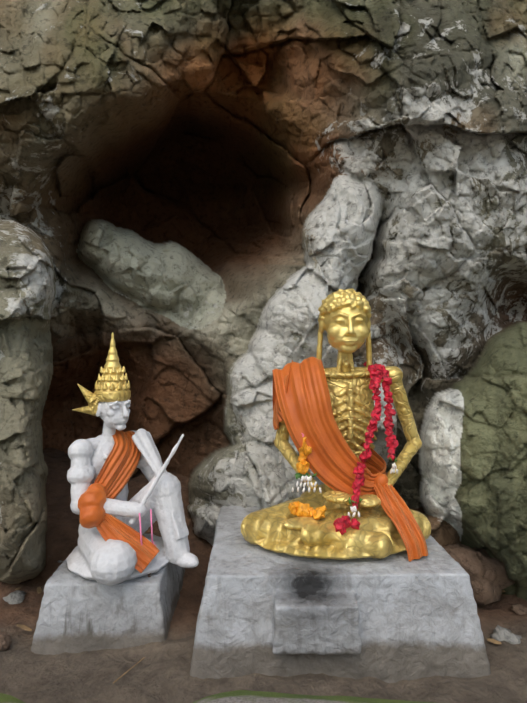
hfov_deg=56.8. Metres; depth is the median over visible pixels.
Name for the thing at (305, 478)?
jasmine
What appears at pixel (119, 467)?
sash
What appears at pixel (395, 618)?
buddha plinth
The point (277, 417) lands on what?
draped cloth
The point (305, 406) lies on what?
buddha sash
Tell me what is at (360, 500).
leaf
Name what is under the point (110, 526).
indra sash tail
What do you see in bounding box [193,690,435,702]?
stone slab
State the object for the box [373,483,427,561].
buddha sash tail
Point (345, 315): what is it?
buddha
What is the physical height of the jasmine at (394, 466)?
0.044 m
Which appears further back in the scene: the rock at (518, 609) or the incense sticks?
the rock at (518, 609)
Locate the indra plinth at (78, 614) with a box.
[31,560,184,654]
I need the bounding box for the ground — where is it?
[0,447,526,702]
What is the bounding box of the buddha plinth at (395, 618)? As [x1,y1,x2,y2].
[190,506,490,682]
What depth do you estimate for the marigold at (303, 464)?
1.71 m
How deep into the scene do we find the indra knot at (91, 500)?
1.66 m
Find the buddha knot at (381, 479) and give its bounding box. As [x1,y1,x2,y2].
[374,473,387,485]
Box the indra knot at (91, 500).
[78,483,105,528]
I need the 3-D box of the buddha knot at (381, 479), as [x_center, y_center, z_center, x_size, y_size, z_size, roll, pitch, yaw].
[0.419,0.463,1.737,0.050,0.056,0.046,0,0,-1]
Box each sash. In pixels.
[94,429,140,498]
[272,357,386,495]
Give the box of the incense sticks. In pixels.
[139,509,156,545]
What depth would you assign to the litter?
1.61 m
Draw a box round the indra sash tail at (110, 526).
[96,513,159,572]
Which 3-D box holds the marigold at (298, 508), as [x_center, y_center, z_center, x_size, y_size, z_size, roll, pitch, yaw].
[0.146,0.544,1.667,0.136,0.058,0.055,0,0,21]
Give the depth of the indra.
1.76 m
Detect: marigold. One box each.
[288,501,326,519]
[296,437,311,474]
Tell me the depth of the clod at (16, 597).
1.84 m
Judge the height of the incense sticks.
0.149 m
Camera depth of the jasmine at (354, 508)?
1.63 m
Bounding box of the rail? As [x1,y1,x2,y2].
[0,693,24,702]
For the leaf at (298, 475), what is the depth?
1.72 m
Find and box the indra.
[66,332,198,585]
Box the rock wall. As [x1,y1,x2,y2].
[0,0,526,600]
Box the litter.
[15,587,505,682]
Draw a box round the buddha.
[241,288,430,559]
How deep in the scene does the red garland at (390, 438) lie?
1.75 m
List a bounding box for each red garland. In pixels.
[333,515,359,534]
[351,361,382,508]
[374,364,398,460]
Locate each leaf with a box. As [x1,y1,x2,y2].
[295,473,316,478]
[349,497,362,504]
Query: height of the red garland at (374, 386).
0.497 m
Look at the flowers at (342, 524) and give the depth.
1.58 m
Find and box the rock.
[443,543,514,604]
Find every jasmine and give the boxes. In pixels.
[291,475,321,492]
[348,506,359,517]
[390,462,397,473]

